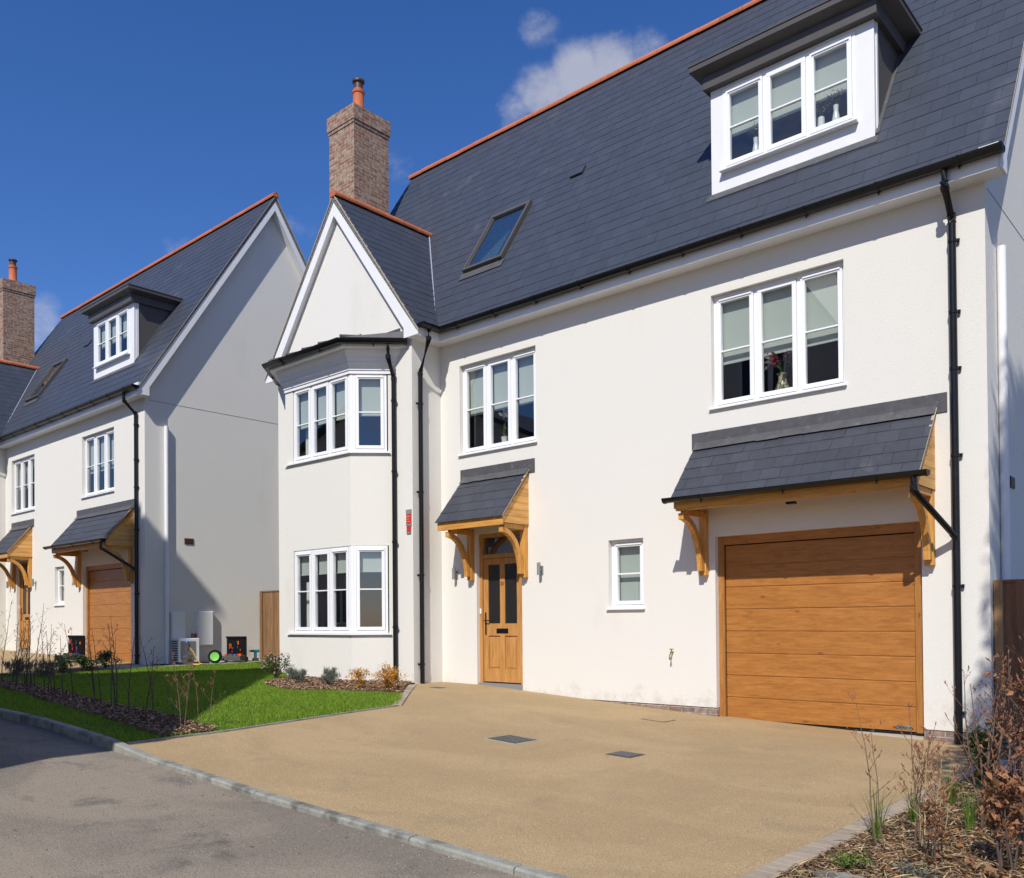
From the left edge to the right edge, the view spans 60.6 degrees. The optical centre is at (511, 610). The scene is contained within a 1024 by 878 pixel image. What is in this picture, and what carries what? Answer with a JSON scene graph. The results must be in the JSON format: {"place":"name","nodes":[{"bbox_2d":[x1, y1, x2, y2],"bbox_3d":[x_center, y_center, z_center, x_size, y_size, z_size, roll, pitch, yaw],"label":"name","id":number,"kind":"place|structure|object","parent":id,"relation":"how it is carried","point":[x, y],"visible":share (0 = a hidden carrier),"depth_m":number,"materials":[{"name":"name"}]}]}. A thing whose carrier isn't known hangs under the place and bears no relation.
{"place":"outdoors","nodes":[
{"label":"outdoors","id":0,"kind":"place"},
{"bbox_2d":[0,650,134,672],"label":"side driveway","id":1,"kind":"structure","parent":0,"point":[8,656],"depth_m":21.91,"materials":[{"name":"beige gravel"}]},
{"bbox_2d":[54,635,84,659],"bbox_3d":[-10.716,0.914,21.269,0.560,0.630,0.458,-1,-1,22],"label":"tool case","id":2,"kind":"object","parent":1,"relation":"on","point":[77,642],"visible":0.6,"depth_m":21.38,"materials":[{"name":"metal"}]},
{"bbox_2d":[93,659,265,668],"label":"concrete path","id":3,"kind":"structure","parent":0,"point":[149,665],"depth_m":20.05,"materials":[{"name":"grey concrete"}]},
{"bbox_2d":[153,662,209,664],"bbox_3d":[-7.688,1.224,20.296,0.509,0.042,1.248,-1,-1,42],"label":"cable","id":4,"kind":"object","parent":3,"relation":"on","point":[180,663],"visible":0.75,"depth_m":20.10,"materials":[{"name":"black plastic"}]},
{"bbox_2d":[173,638,198,663],"bbox_3d":[-7.746,0.954,20.828,0.312,0.600,0.528,-1,-1,42],"label":"heat pump","id":5,"kind":"object","parent":3,"relation":"on","point":[179,650],"visible":0.8,"depth_m":20.67,"materials":[{"name":"white metal"}]},
{"bbox_2d":[182,641,203,664],"bbox_3d":[-7.410,0.978,20.266,0.525,0.550,0.254,-1,-1,21],"label":"vacuum pump","id":6,"kind":"object","parent":3,"relation":"on","point":[185,657],"visible":0.94,"depth_m":20.27,"materials":[{"name":"metal"}]},
{"bbox_2d":[208,650,225,662],"bbox_3d":[-7.056,1.096,21.109,0.263,0.326,0.501,-1,-1,42],"label":"hand truck","id":7,"kind":"object","parent":3,"relation":"on","point":[214,656],"visible":0.99,"depth_m":20.97,"materials":[{"name":"green plastic"}]},
{"bbox_2d":[221,636,247,661],"bbox_3d":[-6.843,0.943,21.535,0.560,0.630,0.458,-1,-1,7],"label":"tool case","id":8,"kind":"object","parent":3,"relation":"on","point":[236,648],"visible":0.97,"depth_m":21.68,"materials":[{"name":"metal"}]},
{"bbox_2d":[249,649,259,660],"bbox_3d":[-6.475,1.115,22.012,0.100,0.288,0.270,-1,-1,42],"label":"cordless drill","id":9,"kind":"object","parent":3,"relation":"on","point":[255,658],"visible":1,"depth_m":22.01,"materials":[{"name":"plastic"}]},
{"bbox_2d":[0,661,402,741],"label":"lawn","id":10,"kind":"structure","parent":0,"point":[226,728],"depth_m":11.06,"materials":[{"name":"plant"}]},
{"bbox_2d":[1,655,32,675],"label":"lavender","id":11,"kind":"object","parent":10,"relation":"on","point":[7,665],"visible":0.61,"depth_m":16.61,"materials":[{"name":"green plant"}]},
{"bbox_2d":[25,654,60,676],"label":"lavender","id":12,"kind":"object","parent":10,"relation":"on","point":[40,664],"visible":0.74,"depth_m":16.40,"materials":[{"name":"green plant"}]},
{"bbox_2d":[0,668,108,675],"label":"shrub bed","id":13,"kind":"object","parent":10,"relation":"on","point":[76,670],"visible":0.1,"depth_m":17.55,"materials":[{"name":"brown plant"}]},
{"bbox_2d":[51,649,75,673],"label":"evergreen shrub","id":14,"kind":"object","parent":13,"relation":"on","point":[64,660],"visible":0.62,"depth_m":17.05,"materials":[{"name":"green plant"}]},
{"bbox_2d":[72,653,104,670],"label":"evergreen shrub","id":15,"kind":"object","parent":13,"relation":"on","point":[84,661],"visible":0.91,"depth_m":17.65,"materials":[{"name":"green plant"}]},
{"bbox_2d":[96,649,122,668],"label":"evergreen shrub","id":16,"kind":"object","parent":13,"relation":"on","point":[106,658],"visible":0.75,"depth_m":18.56,"materials":[{"name":"green plant"}]},
{"bbox_2d":[0,677,218,735],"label":"hedge bed","id":17,"kind":"object","parent":10,"relation":"on","point":[150,730],"visible":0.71,"depth_m":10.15,"materials":[{"name":"brown wood"}]},
{"bbox_2d":[0,602,14,679],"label":"bare sapling","id":18,"kind":"object","parent":17,"relation":"on","point":[5,642],"visible":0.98,"depth_m":15.19,"materials":[{"name":"brown plant"}]},
{"bbox_2d":[11,619,27,682],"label":"bare sapling","id":19,"kind":"object","parent":17,"relation":"on","point":[20,658],"visible":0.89,"depth_m":14.76,"materials":[{"name":"brown plant"}]},
{"bbox_2d":[15,619,39,684],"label":"bare sapling","id":20,"kind":"object","parent":17,"relation":"on","point":[25,682],"visible":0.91,"depth_m":14.50,"materials":[{"name":"brown plant"}]},
{"bbox_2d":[22,626,37,687],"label":"bare sapling","id":21,"kind":"object","parent":17,"relation":"on","point":[28,660],"visible":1,"depth_m":13.81,"materials":[{"name":"brown plant"}]},
{"bbox_2d":[17,603,50,686],"bbox_3d":[-7.712,0.567,14.228,0.532,1.380,0.460,0,-1,-2],"label":"bare sapling","id":22,"kind":"object","parent":17,"relation":"on","point":[37,649],"visible":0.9,"depth_m":14.19,"materials":[{"name":"brown plant"}]},
{"bbox_2d":[37,625,46,689],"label":"bare sapling","id":23,"kind":"object","parent":17,"relation":"on","point":[42,658],"visible":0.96,"depth_m":13.42,"materials":[{"name":"brown plant"}]},
{"bbox_2d":[34,630,56,696],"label":"bare sapling","id":24,"kind":"object","parent":17,"relation":"on","point":[48,666],"visible":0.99,"depth_m":12.63,"materials":[{"name":"brown plant"}]},
{"bbox_2d":[41,624,62,692],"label":"bare sapling","id":25,"kind":"object","parent":17,"relation":"on","point":[49,656],"visible":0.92,"depth_m":12.99,"materials":[{"name":"brown plant"}]},
{"bbox_2d":[53,631,73,697],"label":"bare sapling","id":26,"kind":"object","parent":17,"relation":"on","point":[62,667],"visible":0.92,"depth_m":12.20,"materials":[{"name":"brown plant"}]},
{"bbox_2d":[58,622,76,699],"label":"bare sapling","id":27,"kind":"object","parent":17,"relation":"on","point":[70,664],"visible":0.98,"depth_m":11.84,"materials":[{"name":"brown plant"}]},
{"bbox_2d":[78,635,101,700],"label":"bare sapling","id":28,"kind":"object","parent":17,"relation":"on","point":[92,673],"visible":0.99,"depth_m":11.68,"materials":[{"name":"brown plant"}]},
{"bbox_2d":[89,628,110,703],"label":"bare sapling","id":29,"kind":"object","parent":17,"relation":"on","point":[97,669],"visible":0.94,"depth_m":11.52,"materials":[{"name":"brown plant"}]},
{"bbox_2d":[101,636,116,704],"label":"bare sapling","id":30,"kind":"object","parent":17,"relation":"on","point":[113,668],"visible":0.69,"depth_m":11.29,"materials":[{"name":"brown plant"}]},
{"bbox_2d":[97,624,123,704],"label":"bare sapling","id":31,"kind":"object","parent":17,"relation":"on","point":[109,638],"visible":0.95,"depth_m":11.03,"materials":[{"name":"brown plant"}]},
{"bbox_2d":[104,644,117,711],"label":"bare sapling","id":32,"kind":"object","parent":17,"relation":"on","point":[113,679],"visible":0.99,"depth_m":10.67,"materials":[{"name":"brown plant"}]},
{"bbox_2d":[116,636,135,711],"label":"bare sapling","id":33,"kind":"object","parent":17,"relation":"on","point":[128,691],"visible":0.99,"depth_m":10.48,"materials":[{"name":"brown plant"}]},
{"bbox_2d":[136,637,162,715],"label":"bare sapling","id":34,"kind":"object","parent":17,"relation":"on","point":[150,685],"visible":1,"depth_m":10.35,"materials":[{"name":"brown plant"}]},
{"bbox_2d":[162,672,179,720],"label":"bare sapling","id":35,"kind":"object","parent":17,"relation":"on","point":[169,695],"visible":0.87,"depth_m":9.97,"materials":[{"name":"brown plant"}]},
{"bbox_2d":[164,652,197,727],"bbox_3d":[-3.619,0.876,9.569,0.320,0.871,0.285,0,-1,-38],"label":"bare sapling","id":36,"kind":"object","parent":17,"relation":"on","point":[181,688],"visible":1,"depth_m":9.59,"materials":[{"name":"brown plant"}]},
{"bbox_2d":[186,654,225,725],"bbox_3d":[-3.449,0.896,9.792,0.409,0.835,0.249,-1,-1,9],"label":"bare sapling","id":37,"kind":"object","parent":17,"relation":"on","point":[204,693],"visible":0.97,"depth_m":9.83,"materials":[{"name":"brown plant"}]},
{"bbox_2d":[265,676,414,692],"bbox_3d":[-3.176,1.303,15.068,4.380,0.172,2.330,-1,-1,42],"label":"flower bed","id":38,"kind":"object","parent":10,"relation":"on","point":[374,690],"visible":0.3,"depth_m":13.86,"materials":[{"name":"brown wood"}]},
{"bbox_2d":[256,651,293,677],"bbox_3d":[-4.381,1.000,16.112,0.568,0.542,0.763,-1,-1,42],"label":"flowering shrub","id":39,"kind":"object","parent":38,"relation":"on","point":[274,667],"visible":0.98,"depth_m":16.03,"materials":[{"name":"green plant"}]},
{"bbox_2d":[283,666,299,678],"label":"lavender","id":40,"kind":"object","parent":38,"relation":"on","point":[288,669],"visible":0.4,"depth_m":15.57,"materials":[{"name":"green plant"}]},
{"bbox_2d":[287,668,307,681],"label":"lavender","id":41,"kind":"object","parent":38,"relation":"on","point":[297,676],"visible":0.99,"depth_m":14.96,"materials":[{"name":"green plant"}]},
{"bbox_2d":[319,667,341,684],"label":"lavender","id":42,"kind":"object","parent":38,"relation":"on","point":[330,677],"visible":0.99,"depth_m":14.50,"materials":[{"name":"green plant"}]},
{"bbox_2d":[345,667,371,687],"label":"golden shrub","id":43,"kind":"object","parent":38,"relation":"on","point":[356,673],"visible":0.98,"depth_m":13.93,"materials":[{"name":"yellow plant"}]},
{"bbox_2d":[372,661,412,687],"bbox_3d":[-1.911,1.036,13.818,0.575,0.467,0.660,-1,-1,42],"label":"golden shrub","id":44,"kind":"object","parent":38,"relation":"on","point":[389,675],"visible":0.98,"depth_m":13.82,"materials":[{"name":"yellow plant"}]},
{"bbox_2d":[0,718,521,877],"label":"road","id":45,"kind":"structure","parent":0,"point":[104,813],"depth_m":5.94,"materials":[{"name":"grey asphalt"}]},
{"bbox_2d":[0,0,751,351],"label":"sky","id":46,"kind":"structure","parent":0,"point":[131,130],"materials":[{"name":"blue"}]},
{"bbox_2d":[128,682,1011,877],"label":"driveway","id":47,"kind":"structure","parent":0,"point":[714,796],"depth_m":7.85,"materials":[{"name":"beige gravel"}]},
{"bbox_2d":[124,705,398,743],"bbox_3d":[-2.691,1.344,10.389,0.129,0.105,4.169,-1,-1,34],"label":"lawn edging","id":48,"kind":"object","parent":47,"relation":"on","point":[189,735],"visible":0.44,"depth_m":9.92,"materials":[{"name":"concrete"}]},
{"bbox_2d":[484,734,538,744],"bbox_3d":[0.001,1.437,9.737,0.460,0.053,0.420,-1,-1,42],"label":"inspection cover","id":49,"kind":"object","parent":47,"relation":"on","point":[512,739],"visible":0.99,"depth_m":9.71,"materials":[{"name":"metal"}]},
{"bbox_2d":[606,751,645,757],"bbox_3d":[1.161,1.476,8.964,0.300,0.040,0.290,-1,-1,42],"label":"drain cover","id":50,"kind":"object","parent":47,"relation":"on","point":[625,754],"visible":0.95,"depth_m":8.93,"materials":[{"name":"metal"}]},
{"bbox_2d":[642,717,675,721],"bbox_3d":[1.941,1.453,11.626,0.360,0.046,0.300,-1,-1,42],"label":"inspection cover","id":51,"kind":"object","parent":47,"relation":"on","point":[657,719],"visible":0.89,"depth_m":11.60,"materials":[{"name":"metal"}]},
{"bbox_2d":[392,684,976,877],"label":"block edging","id":52,"kind":"object","parent":47,"relation":"on","point":[814,849],"visible":0.38,"depth_m":5.81,"materials":[{"name":"grey concrete"}]},
{"bbox_2d":[994,579,1023,753],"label":"wooden fence","id":53,"kind":"object","parent":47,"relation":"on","point":[1008,610],"visible":0.53,"depth_m":9.85,"materials":[{"name":"wood"}]},
{"bbox_2d":[776,774,1023,877],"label":"planting bed","id":54,"kind":"object","parent":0,"point":[889,850],"visible":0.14,"depth_m":5.54,"materials":[{"name":"brown wood"}]},
{"bbox_2d":[813,870,863,877],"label":"stone","id":55,"kind":"object","parent":54,"relation":"on","point":[840,874],"visible":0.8,"depth_m":4.95,"materials":[{"name":"stone"}]},
{"bbox_2d":[828,848,873,869],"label":"ground plant","id":56,"kind":"object","parent":54,"relation":"on","point":[851,860],"visible":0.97,"depth_m":5.14,"materials":[{"name":"green plant"}]},
{"bbox_2d":[846,693,902,850],"bbox_3d":[2.378,1.038,5.791,0.245,0.983,0.464,-1,-1,4],"label":"bare sapling","id":57,"kind":"object","parent":54,"relation":"on","point":[872,746],"visible":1,"depth_m":5.71,"materials":[{"name":"brown plant"}]},
{"bbox_2d":[855,779,898,840],"bbox_3d":[2.429,1.331,5.842,0.316,0.388,0.278,-1,-1,17],"label":"grass tuft","id":58,"kind":"object","parent":54,"relation":"on","point":[877,829],"visible":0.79,"depth_m":5.84,"materials":[{"name":"green plant"}]},
{"bbox_2d":[888,859,940,877],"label":"ground plant","id":59,"kind":"object","parent":54,"relation":"on","point":[910,870],"visible":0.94,"depth_m":4.94,"materials":[{"name":"green plant"}]},
{"bbox_2d":[898,772,931,825],"bbox_3d":[2.872,1.312,6.253,0.375,0.432,0.344,-1,-1,42],"label":"grass tuft","id":60,"kind":"object","parent":54,"relation":"on","point":[912,814],"visible":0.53,"depth_m":6.24,"materials":[{"name":"green plant"}]},
{"bbox_2d":[897,701,942,850],"bbox_3d":[2.582,1.056,5.604,0.216,0.946,0.268,0,-1,-28],"label":"bare sapling","id":61,"kind":"object","parent":54,"relation":"on","point":[917,810],"visible":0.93,"depth_m":5.59,"materials":[{"name":"brown plant"}]},
{"bbox_2d":[895,737,960,851],"bbox_3d":[2.634,1.171,5.580,0.404,0.722,0.353,-1,-1,42],"label":"bare sapling","id":62,"kind":"object","parent":54,"relation":"on","point":[941,788],"visible":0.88,"depth_m":5.60,"materials":[{"name":"plant"}]},
{"bbox_2d":[919,790,950,866],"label":"beech sapling","id":63,"kind":"object","parent":54,"relation":"on","point":[932,824],"visible":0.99,"depth_m":5.26,"materials":[{"name":"brown plant"}]},
{"bbox_2d":[908,735,964,830],"bbox_3d":[2.918,1.200,6.019,0.372,0.663,0.387,-1,-1,42],"label":"bare sapling","id":64,"kind":"object","parent":54,"relation":"on","point":[950,786],"visible":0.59,"depth_m":6.01,"materials":[{"name":"plant"}]},
{"bbox_2d":[849,798,1023,877],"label":"dead leaves","id":65,"kind":"object","parent":54,"relation":"on","point":[971,859],"visible":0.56,"depth_m":5.31,"materials":[{"name":"brown plant"}]},
{"bbox_2d":[920,765,966,807],"bbox_3d":[3.392,1.362,6.834,0.499,0.336,0.492,0,-1,-20],"label":"grass tuft","id":66,"kind":"object","parent":54,"relation":"on","point":[951,796],"visible":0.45,"depth_m":6.81,"materials":[{"name":"green plant"}]},
{"bbox_2d":[949,787,985,831],"bbox_3d":[3.157,1.368,6.061,0.390,0.330,0.372,-1,-1,18],"label":"grass tuft","id":67,"kind":"object","parent":54,"relation":"on","point":[968,819],"visible":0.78,"depth_m":6.06,"materials":[{"name":"green plant"}]},
{"bbox_2d":[944,651,1023,820],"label":"bare sapling","id":68,"kind":"object","parent":54,"relation":"on","point":[968,741],"visible":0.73,"depth_m":6.40,"materials":[{"name":"brown plant"}]},
{"bbox_2d":[948,666,1020,836],"bbox_3d":[3.262,0.957,6.001,0.324,1.159,0.436,0,-1,-8],"label":"bare sapling","id":69,"kind":"object","parent":54,"relation":"on","point":[997,767],"visible":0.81,"depth_m":5.96,"materials":[{"name":"brown plant"}]},
{"bbox_2d":[962,732,1007,785],"bbox_3d":[3.987,1.274,7.402,0.347,0.522,0.510,-1,-1,42],"label":"evergreen shrub","id":70,"kind":"object","parent":54,"relation":"on","point":[972,744],"visible":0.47,"depth_m":7.41,"materials":[{"name":"green plant"}]},
{"bbox_2d":[964,719,1006,771],"bbox_3d":[4.220,1.237,7.755,0.383,0.591,0.287,0,-1,-13],"label":"evergreen shrub","id":71,"kind":"object","parent":54,"relation":"on","point":[983,735],"visible":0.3,"depth_m":7.74,"materials":[{"name":"green plant"}]},
{"bbox_2d":[973,656,1023,830],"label":"bare sapling","id":72,"kind":"object","parent":54,"relation":"on","point":[1005,717],"visible":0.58,"depth_m":6.21,"materials":[{"name":"brown plant"}]},
{"bbox_2d":[974,763,1023,874],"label":"beech sapling","id":73,"kind":"object","parent":54,"relation":"on","point":[1000,824],"visible":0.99,"depth_m":5.10,"materials":[{"name":"brown plant"}]},
{"bbox_2d":[979,676,1023,785],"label":"bare sapling","id":74,"kind":"object","parent":54,"relation":"on","point":[1004,723],"visible":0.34,"depth_m":7.54,"materials":[{"name":"brown plant"}]},
{"bbox_2d":[984,634,1023,780],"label":"beech sapling","id":75,"kind":"object","parent":54,"relation":"on","point":[1011,692],"visible":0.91,"depth_m":5.81,"materials":[{"name":"brown plant"}]},
{"bbox_2d":[986,709,1023,850],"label":"bare sapling","id":76,"kind":"object","parent":54,"relation":"on","point":[996,746],"visible":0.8,"depth_m":5.30,"materials":[{"name":"brown plant"}]},
{"bbox_2d":[998,652,1023,784],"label":"bare sapling","id":77,"kind":"object","parent":54,"relation":"on","point":[1014,676],"visible":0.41,"depth_m":7.04,"materials":[{"name":"brown plant"}]},
{"bbox_2d":[973,760,1020,775],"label":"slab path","id":78,"kind":"structure","parent":0,"point":[1003,762],"depth_m":8.62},
{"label":"ground","id":79,"kind":"structure","parent":0,"visible":0},
{"bbox_2d":[0,192,306,664],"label":"detached house","id":80,"kind":"structure","parent":79,"relation":"on","point":[139,476],"depth_m":22.33,"materials":[{"name":"white paint"}]},
{"bbox_2d":[10,455,34,514],"bbox_3d":[-14.120,-3.642,25.453,1.807,1.597,0.250,-1,-1,42],"label":"window","id":81,"kind":"structure","parent":80,"relation":"in","point":[30,460],"depth_m":25.60,"materials":[{"name":"white plastic"}]},
{"bbox_2d":[18,561,29,651],"bbox_3d":[-14.057,-0.122,25.419,1.037,2.660,0.150,-1,-1,42],"label":"front door","id":82,"kind":"structure","parent":80,"relation":"in","point":[24,592],"depth_m":25.61,"materials":[{"name":"brown wood"}]},
{"bbox_2d":[23,358,67,406],"bbox_3d":[-14.189,-6.943,26.686,1.070,1.500,0.972,-1,-1,42],"label":"roof window","id":83,"kind":"structure","parent":80,"relation":"in","point":[55,369],"depth_m":26.61,"materials":[{"name":"glass"}]},
{"bbox_2d":[53,567,64,605],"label":"window","id":84,"kind":"structure","parent":80,"relation":"in","point":[60,603],"depth_m":23.86,"materials":[{"name":"white plastic"}]},
{"bbox_2d":[80,428,114,498],"bbox_3d":[-10.394,-3.709,22.154,1.905,1.597,0.250,-1,-1,42],"label":"window","id":85,"kind":"structure","parent":80,"relation":"in","point":[105,436],"depth_m":22.30,"materials":[{"name":"white plastic"}]},
{"bbox_2d":[86,562,130,662],"bbox_3d":[-9.993,0.119,21.848,2.700,2.561,0.086,-1,-1,42],"label":"garage door","id":86,"kind":"structure","parent":80,"relation":"in","point":[108,594],"depth_m":21.94,"materials":[{"name":"brown wood"}]},
{"bbox_2d":[0,708,570,877],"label":"kerb","id":87,"kind":"structure","parent":79,"relation":"on","point":[393,833],"depth_m":6.62,"materials":[{"name":"concrete"}]},
{"bbox_2d":[261,0,1023,759],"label":"detached house","id":88,"kind":"structure","parent":79,"relation":"on","point":[611,290],"depth_m":12.54,"materials":[{"name":"paint"}]},
{"bbox_2d":[260,590,279,659],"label":"wooden gate","id":89,"kind":"structure","parent":88,"relation":"attached to","point":[269,625],"depth_m":22.39,"materials":[{"name":"brown wood"}]},
{"bbox_2d":[261,328,406,680],"bbox_3d":[-3.551,-1.832,16.244,4.041,6.543,1.003,-1,-1,42],"label":"bay window","id":90,"kind":"structure","parent":88,"relation":"in","point":[339,500],"depth_m":15.74,"materials":[{"name":"white paint"}]},
{"bbox_2d":[458,199,532,280],"bbox_3d":[-0.281,-6.825,16.158,1.070,1.500,0.972,-1,-1,42],"label":"roof window","id":91,"kind":"structure","parent":88,"relation":"in","point":[498,235],"depth_m":16.15,"materials":[{"name":"clear glass"}]},
{"bbox_2d":[457,347,537,456],"bbox_3d":[-0.213,-3.524,14.925,1.807,1.597,0.250,-1,-1,42],"label":"window","id":92,"kind":"structure","parent":88,"relation":"in","point":[505,367],"depth_m":15.03,"materials":[{"name":"white plastic"}]},
{"bbox_2d":[479,530,522,689],"bbox_3d":[-0.150,-0.004,14.891,1.037,2.660,0.150,-1,-1,42],"label":"front door","id":93,"kind":"structure","parent":88,"relation":"in","point":[501,644],"depth_m":14.93,"materials":[{"name":"brown wood"}]},
{"bbox_2d":[498,409,507,441],"bbox_3d":[-0.131,-3.176,15.056,0.187,0.626,0.161,-1,-1,10],"label":"potted orchid","id":94,"kind":"object","parent":88,"relation":"in","point":[504,438],"visible":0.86,"depth_m":15.03,"materials":[{"name":"white ceramic"}]},
{"bbox_2d":[606,538,644,609],"bbox_3d":[1.753,-0.544,13.169,0.680,1.056,0.242,-1,-1,42],"label":"window","id":95,"kind":"structure","parent":88,"relation":"in","point":[627,555],"depth_m":13.28,"materials":[{"name":"white plastic"}]},
{"bbox_2d":[747,122,758,151],"bbox_3d":[3.427,-6.596,12.282,0.253,0.485,0.182,-1,-1,8],"label":"vase","id":96,"kind":"object","parent":88,"relation":"in","point":[755,144],"visible":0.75,"depth_m":12.26,"materials":[{"name":"white ceramic"}]},
{"bbox_2d":[709,262,846,410],"bbox_3d":[3.514,-3.592,11.626,1.905,1.597,0.250,-1,-1,42],"label":"window","id":97,"kind":"structure","parent":88,"relation":"in","point":[796,318],"depth_m":11.67,"materials":[{"name":"white plastic"}]},
{"bbox_2d":[764,350,792,389],"bbox_3d":[3.628,-3.209,11.765,0.443,0.617,0.328,-1,-1,42],"label":"flower vase","id":98,"kind":"object","parent":88,"relation":"in","point":[782,380],"visible":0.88,"depth_m":11.73,"materials":[{"name":"clear glass"}]},
{"bbox_2d":[718,522,924,739],"bbox_3d":[3.887,0.374,11.286,2.700,2.836,0.235,-1,-1,42],"label":"garage door","id":99,"kind":"structure","parent":88,"relation":"in","point":[804,626],"depth_m":11.23,"materials":[{"name":"brown wood"}]},
{"bbox_2d":[816,100,833,126],"bbox_3d":[4.127,-6.582,11.650,0.308,0.411,0.167,-1,-1,42],"label":"vase","id":100,"kind":"object","parent":88,"relation":"in","point":[821,120],"visible":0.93,"depth_m":11.62,"materials":[{"name":"white ceramic"}]},
{"bbox_2d":[825,89,846,120],"bbox_3d":[4.254,-6.627,11.528,0.249,0.495,0.195,-1,-1,2],"label":"vase","id":101,"kind":"object","parent":88,"relation":"in","point":[836,115],"visible":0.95,"depth_m":11.51,"materials":[{"name":"white ceramic"}]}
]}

